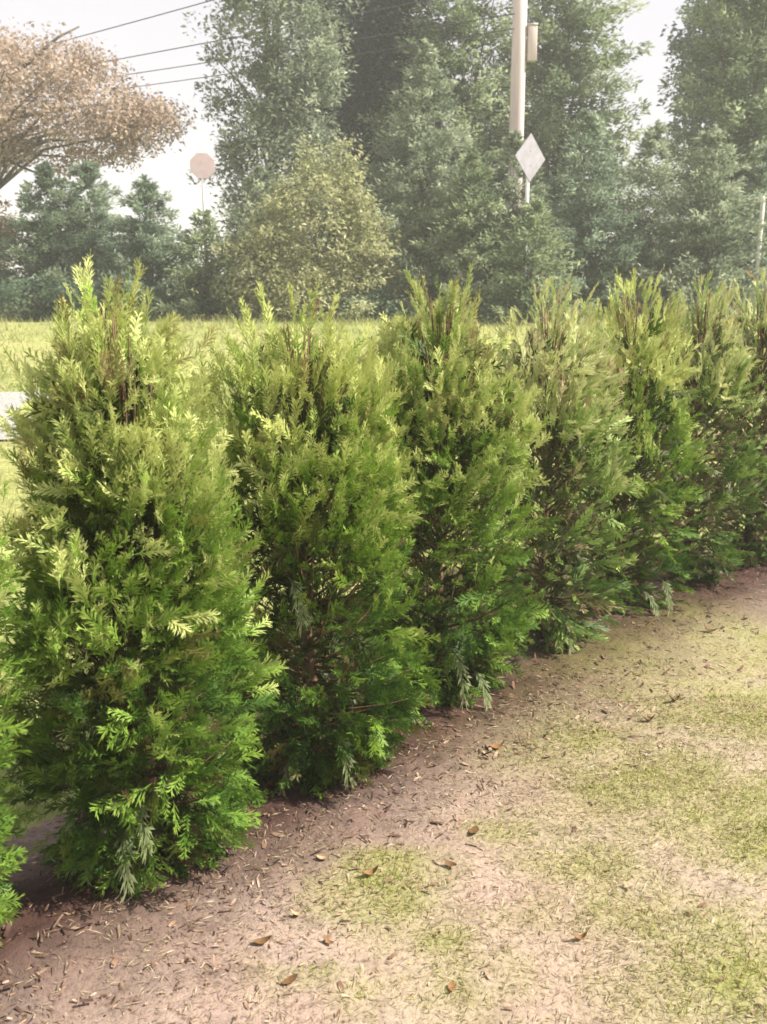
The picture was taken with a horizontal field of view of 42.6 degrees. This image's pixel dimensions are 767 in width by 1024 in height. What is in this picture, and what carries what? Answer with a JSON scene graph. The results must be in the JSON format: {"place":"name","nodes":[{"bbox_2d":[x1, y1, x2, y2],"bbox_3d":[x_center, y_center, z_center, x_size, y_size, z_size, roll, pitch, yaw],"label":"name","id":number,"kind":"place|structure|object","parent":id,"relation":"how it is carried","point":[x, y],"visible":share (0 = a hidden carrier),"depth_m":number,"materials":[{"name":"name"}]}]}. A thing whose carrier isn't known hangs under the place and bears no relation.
{"place":"outdoors","nodes":[
{"label":"outdoors","id":0,"kind":"place"},
{"bbox_2d":[0,0,743,282],"label":"sky","id":1,"kind":"structure","parent":0,"point":[161,32],"materials":[{"name":"white"}]},
{"bbox_2d":[0,287,766,839],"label":"ground","id":2,"kind":"structure","parent":0,"point":[24,345],"depth_m":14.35,"materials":[{"name":"green plant"}]},
{"bbox_2d":[0,195,27,312],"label":"bush","id":3,"kind":"object","parent":2,"relation":"on","point":[5,223],"visible":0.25,"depth_m":28.83,"materials":[{"name":"green plant"}]},
{"bbox_2d":[0,391,47,440],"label":"gravel patch","id":4,"kind":"object","parent":2,"relation":"on","point":[8,399],"visible":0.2,"depth_m":12.88,"materials":[{"name":"white gravel"}]},
{"bbox_2d":[0,478,53,946],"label":"arborvitae","id":5,"kind":"object","parent":2,"relation":"on","point":[6,742],"visible":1,"depth_m":2.40,"materials":[{"name":"green plant"}]},
{"bbox_2d":[0,267,93,320],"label":"bush","id":6,"kind":"object","parent":2,"relation":"on","point":[48,292],"visible":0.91,"depth_m":23.70,"materials":[{"name":"green plant"}]},
{"bbox_2d":[0,159,118,320],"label":"young conifer","id":7,"kind":"object","parent":2,"relation":"on","point":[46,246],"visible":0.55,"depth_m":25.11,"materials":[{"name":"green plant"}]},
{"bbox_2d":[0,17,196,188],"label":"brown tree","id":8,"kind":"object","parent":2,"relation":"on","point":[129,124],"visible":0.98,"depth_m":27.53,"materials":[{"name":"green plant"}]},
{"bbox_2d":[21,158,179,306],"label":"young conifer","id":9,"kind":"object","parent":2,"relation":"on","point":[89,175],"visible":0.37,"depth_m":25.96,"materials":[{"name":"green plant"}]},
{"bbox_2d":[92,268,171,319],"bbox_3d":[-6.276,-5.330,24.264,2.250,1.399,1.827,0,13,0],"label":"bush","id":10,"kind":"object","parent":2,"relation":"on","point":[154,291],"visible":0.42,"depth_m":23.97,"materials":[{"name":"green plant"}]},
{"bbox_2d":[0,249,288,903],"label":"arborvitae","id":11,"kind":"object","parent":2,"relation":"on","point":[131,432],"visible":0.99,"depth_m":2.58,"materials":[{"name":"green plant"}]},
{"bbox_2d":[78,173,226,318],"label":"young conifer","id":12,"kind":"object","parent":2,"relation":"on","point":[155,259],"visible":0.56,"depth_m":24.66,"materials":[{"name":"green plant"}]},
{"bbox_2d":[190,153,214,247],"bbox_3d":[-4.720,-7.197,26.076,0.638,4.400,0.131,-2,13,-8],"label":"octagon sign","id":13,"kind":"object","parent":2,"relation":"on","point":[202,166],"visible":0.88,"depth_m":25.61,"materials":[{"name":"white metal"}]},
{"bbox_2d":[152,208,267,319],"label":"young conifer","id":14,"kind":"object","parent":2,"relation":"on","point":[198,238],"visible":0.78,"depth_m":24.27,"materials":[{"name":"green plant"}]},
{"bbox_2d":[181,162,349,318],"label":"young conifer","id":15,"kind":"object","parent":2,"relation":"on","point":[259,174],"visible":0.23,"depth_m":25.20,"materials":[{"name":"green plant"}]},
{"bbox_2d":[180,0,368,302],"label":"broadleaf tree","id":16,"kind":"object","parent":2,"relation":"on","point":[267,117],"visible":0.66,"depth_m":29.06,"materials":[{"name":"green plant"}]},
{"bbox_2d":[209,133,410,321],"bbox_3d":[-1.765,-6.832,23.844,4.952,4.510,4.035,0,13,0],"label":"bush","id":17,"kind":"object","parent":2,"relation":"on","point":[353,203],"visible":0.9,"depth_m":23.65,"materials":[{"name":"green plant"}]},
{"bbox_2d":[185,279,440,798],"bbox_3d":[-0.277,0.082,3.330,0.937,1.703,0.979,0,13,0],"label":"arborvitae","id":18,"kind":"object","parent":2,"relation":"on","point":[361,529],"visible":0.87,"depth_m":3.15,"materials":[{"name":"green plant"}]},
{"bbox_2d":[333,286,421,320],"bbox_3d":[-0.096,-5.020,23.872,2.314,0.979,1.490,0,13,0],"label":"bush","id":19,"kind":"object","parent":2,"relation":"on","point":[387,305],"visible":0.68,"depth_m":23.69,"materials":[{"name":"green plant"}]},
{"bbox_2d":[269,0,488,302],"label":"conifer tree","id":20,"kind":"object","parent":2,"relation":"on","point":[372,69],"visible":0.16,"depth_m":33.64,"materials":[{"name":"green plant"}]},
{"bbox_2d":[0,535,766,1023],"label":"bare soil","id":21,"kind":"structure","parent":2,"relation":"on","point":[78,981],"depth_m":2.79,"materials":[{"name":"brown soil"}]},
{"bbox_2d":[253,935,270,943],"bbox_3d":[-0.313,1.109,2.547,0.050,0.014,0.025,-12,12,-18],"label":"fallen leaf","id":22,"kind":"object","parent":21,"relation":"on","point":[263,940],"visible":1,"depth_m":2.55,"materials":[{"name":"brown plant"}]},
{"bbox_2d":[282,973,296,983],"bbox_3d":[-0.229,1.146,2.410,0.045,0.008,0.028,-20,12,-36],"label":"fallen leaf","id":23,"kind":"object","parent":21,"relation":"on","point":[288,980],"visible":1,"depth_m":2.41,"materials":[{"name":"brown plant"}]},
{"bbox_2d":[290,909,304,914],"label":"fallen leaf","id":24,"kind":"object","parent":21,"relation":"on","point":[296,913],"visible":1,"depth_m":2.66,"materials":[{"name":"beige plant"}]},
{"bbox_2d":[317,855,328,858],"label":"fallen leaf","id":25,"kind":"object","parent":21,"relation":"on","point":[322,857],"visible":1,"depth_m":2.91,"materials":[{"name":"beige plant"}]},
{"bbox_2d":[324,934,333,943],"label":"fallen leaf","id":26,"kind":"object","parent":21,"relation":"on","point":[327,940],"visible":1,"depth_m":2.55,"materials":[{"name":"orange plant"}]},
{"bbox_2d":[362,864,378,874],"bbox_3d":[-0.036,1.034,2.834,0.055,0.027,0.019,-15,22,-22],"label":"fallen leaf","id":27,"kind":"object","parent":21,"relation":"on","point":[371,871],"visible":1,"depth_m":2.84,"materials":[{"name":"orange plant"}]},
{"bbox_2d":[0,578,766,1023],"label":"dry straw","id":28,"kind":"object","parent":21,"relation":"on","point":[474,892],"visible":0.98,"depth_m":2.75,"materials":[{"name":"beige plant"}]},
{"bbox_2d":[0,544,766,1023],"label":"soil litter","id":29,"kind":"object","parent":21,"relation":"on","point":[264,844],"visible":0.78,"depth_m":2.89,"materials":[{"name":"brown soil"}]},
{"bbox_2d":[444,859,456,866],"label":"fallen leaf","id":30,"kind":"object","parent":21,"relation":"on","point":[449,863],"visible":1,"depth_m":2.88,"materials":[{"name":"orange plant"}]},
{"bbox_2d":[448,980,454,990],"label":"fallen leaf","id":31,"kind":"object","parent":21,"relation":"on","point":[452,983],"visible":1,"depth_m":2.39,"materials":[{"name":"orange plant"}]},
{"bbox_2d":[469,825,478,832],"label":"fallen leaf","id":32,"kind":"object","parent":21,"relation":"on","point":[472,830],"visible":1,"depth_m":3.05,"materials":[{"name":"brown plant"}]},
{"bbox_2d":[490,743,503,747],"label":"fallen leaf","id":33,"kind":"object","parent":21,"relation":"on","point":[497,746],"visible":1,"depth_m":3.60,"materials":[{"name":"orange plant"}]},
{"bbox_2d":[253,607,766,1023],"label":"moss grass","id":34,"kind":"structure","parent":21,"relation":"on","point":[678,837],"depth_m":2.92,"materials":[{"name":"green plant"}]},
{"bbox_2d":[572,931,587,938],"bbox_3d":[0.514,1.104,2.565,0.045,0.022,0.016,-6,15,-14],"label":"fallen leaf","id":35,"kind":"object","parent":21,"relation":"on","point":[581,936],"visible":1,"depth_m":2.57,"materials":[{"name":"orange plant"}]},
{"bbox_2d":[670,694,679,700],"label":"fallen leaf","id":36,"kind":"object","parent":21,"relation":"on","point":[676,698],"visible":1,"depth_m":4.02,"materials":[{"name":"brown plant"}]},
{"bbox_2d":[704,624,717,631],"bbox_3d":[1.593,0.568,4.789,0.070,0.034,0.024,14,20,17],"label":"fallen leaf","id":37,"kind":"object","parent":21,"relation":"on","point":[708,629],"visible":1,"depth_m":4.80,"materials":[{"name":"brown plant"}]},
{"bbox_2d":[688,267,766,567],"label":"arborvitae","id":38,"kind":"object","parent":21,"relation":"on","point":[747,532],"visible":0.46,"depth_m":5.80,"materials":[{"name":"green plant"}]},
{"bbox_2d":[308,37,521,318],"bbox_3d":[0.940,-8.601,25.733,6.442,7.096,5.702,0,13,0],"label":"young conifer","id":39,"kind":"object","parent":2,"relation":"on","point":[410,257],"visible":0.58,"depth_m":25.15,"materials":[{"name":"green plant"}]},
{"bbox_2d":[345,263,558,709],"bbox_3d":[0.246,-0.095,3.976,0.875,1.774,0.900,0,13,0],"label":"arborvitae","id":40,"kind":"object","parent":2,"relation":"on","point":[445,387],"visible":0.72,"depth_m":3.78,"materials":[{"name":"green plant"}]},
{"bbox_2d":[332,0,593,301],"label":"conifer tree","id":41,"kind":"object","parent":2,"relation":"on","point":[479,102],"visible":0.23,"depth_m":31.79,"materials":[{"name":"green plant"}]},
{"bbox_2d":[396,144,548,319],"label":"young conifer","id":42,"kind":"object","parent":2,"relation":"on","point":[472,202],"visible":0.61,"depth_m":24.30,"materials":[{"name":"green plant"}]},
{"bbox_2d":[428,129,588,318],"bbox_3d":[3.244,-7.274,25.145,4.131,4.775,3.805,11,17,40],"label":"young conifer","id":43,"kind":"object","parent":2,"relation":"on","point":[514,141],"visible":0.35,"depth_m":24.56,"materials":[{"name":"green plant"}]},
{"bbox_2d":[507,0,537,238],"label":"utility pole","id":44,"kind":"object","parent":2,"relation":"on","point":[519,59],"visible":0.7,"depth_m":25.84,"materials":[{"name":"beige wood"}]},
{"bbox_2d":[27,0,212,50],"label":"overhead wire","id":45,"kind":"object","parent":44,"relation":"attached to","point":[135,21],"visible":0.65,"depth_m":32.18,"materials":[{"name":"grey metal"}]},
{"bbox_2d":[34,0,428,74],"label":"overhead wire","id":46,"kind":"object","parent":44,"relation":"attached to","point":[274,29],"visible":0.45,"depth_m":29.09,"materials":[{"name":"grey metal"}]},
{"bbox_2d":[42,28,513,98],"bbox_3d":[-10.473,-14.892,34.410,33.204,0.626,0.026,8,16,32],"label":"overhead wire","id":47,"kind":"object","parent":44,"relation":"attached to","point":[347,55],"visible":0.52,"depth_m":27.80,"materials":[{"name":"grey metal"}]},
{"bbox_2d":[43,13,514,86],"bbox_3d":[-10.463,-15.165,34.347,33.187,0.374,0.028,8,16,32],"label":"overhead wire","id":48,"kind":"object","parent":44,"relation":"attached to","point":[342,41],"visible":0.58,"depth_m":27.88,"materials":[{"name":"grey metal"}]},
{"bbox_2d":[457,196,602,322],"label":"young conifer","id":49,"kind":"object","parent":2,"relation":"on","point":[535,218],"visible":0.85,"depth_m":22.71,"materials":[{"name":"green plant"}]},
{"bbox_2d":[515,133,544,317],"bbox_3d":[3.408,-6.634,23.428,1.085,4.503,0.131,-12,17,-41],"label":"diamond sign","id":50,"kind":"object","parent":2,"relation":"on","point":[529,156],"visible":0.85,"depth_m":23.03,"materials":[{"name":"white metal"}]},
{"bbox_2d":[459,265,645,653],"bbox_3d":[0.782,-0.223,4.523,0.869,1.781,0.860,0,13,0],"label":"arborvitae","id":51,"kind":"object","parent":2,"relation":"on","point":[575,425],"visible":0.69,"depth_m":4.41,"materials":[{"name":"green plant"}]},
{"bbox_2d":[474,0,662,299],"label":"conifer tree","id":52,"kind":"object","parent":2,"relation":"on","point":[566,67],"visible":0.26,"depth_m":33.09,"materials":[{"name":"green plant"}]},
{"bbox_2d":[500,107,679,317],"bbox_3d":[5.221,-7.636,25.489,4.808,5.327,4.916,0,13,0],"label":"young conifer","id":53,"kind":"object","parent":2,"relation":"on","point":[585,236],"visible":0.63,"depth_m":24.87,"materials":[{"name":"green plant"}]},
{"bbox_2d":[549,267,715,616],"bbox_3d":[1.230,-0.346,5.020,0.888,1.799,0.896,5,14,21],"label":"arborvitae","id":54,"kind":"object","parent":2,"relation":"on","point":[654,373],"visible":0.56,"depth_m":4.89,"materials":[{"name":"green plant"}]},
{"bbox_2d":[580,119,724,316],"bbox_3d":[7.194,-7.728,26.156,4.100,5.202,4.085,3,13,11],"label":"young conifer","id":55,"kind":"object","parent":2,"relation":"on","point":[649,143],"visible":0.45,"depth_m":25.65,"materials":[{"name":"green plant"}]},
{"bbox_2d":[613,124,766,318],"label":"young conifer","id":56,"kind":"object","parent":2,"relation":"on","point":[717,214],"visible":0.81,"depth_m":24.57,"materials":[{"name":"green plant"}]},
{"bbox_2d":[618,270,766,586],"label":"arborvitae","id":57,"kind":"object","parent":2,"relation":"on","point":[706,389],"visible":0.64,"depth_m":5.36,"materials":[{"name":"green plant"}]},
{"bbox_2d":[618,0,766,289],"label":"conifer tree","id":58,"kind":"object","parent":2,"relation":"on","point":[740,113],"visible":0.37,"depth_m":30.30,"materials":[{"name":"green plant"}]},
{"bbox_2d":[656,0,766,207],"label":"broadleaf tree","id":59,"kind":"object","parent":2,"relation":"on","point":[716,31],"visible":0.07,"depth_m":41.07,"materials":[{"name":"green plant"}]},
{"bbox_2d":[679,143,766,313],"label":"young conifer","id":60,"kind":"object","parent":2,"relation":"on","point":[761,170],"visible":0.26,"depth_m":25.69,"materials":[{"name":"green plant"}]},
{"bbox_2d":[737,347,766,544],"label":"arborvitae","id":61,"kind":"object","parent":2,"relation":"on","point":[766,451],"visible":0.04,"depth_m":6.26,"materials":[{"name":"green plant"}]},
{"bbox_2d":[751,196,764,318],"bbox_3d":[9.594,-6.395,25.206,0.130,3.232,0.130,0,13,0],"label":"marker post","id":62,"kind":"object","parent":2,"relation":"on","point":[762,210],"visible":0.52,"depth_m":25.00,"materials":[{"name":"white paint"}]}
]}

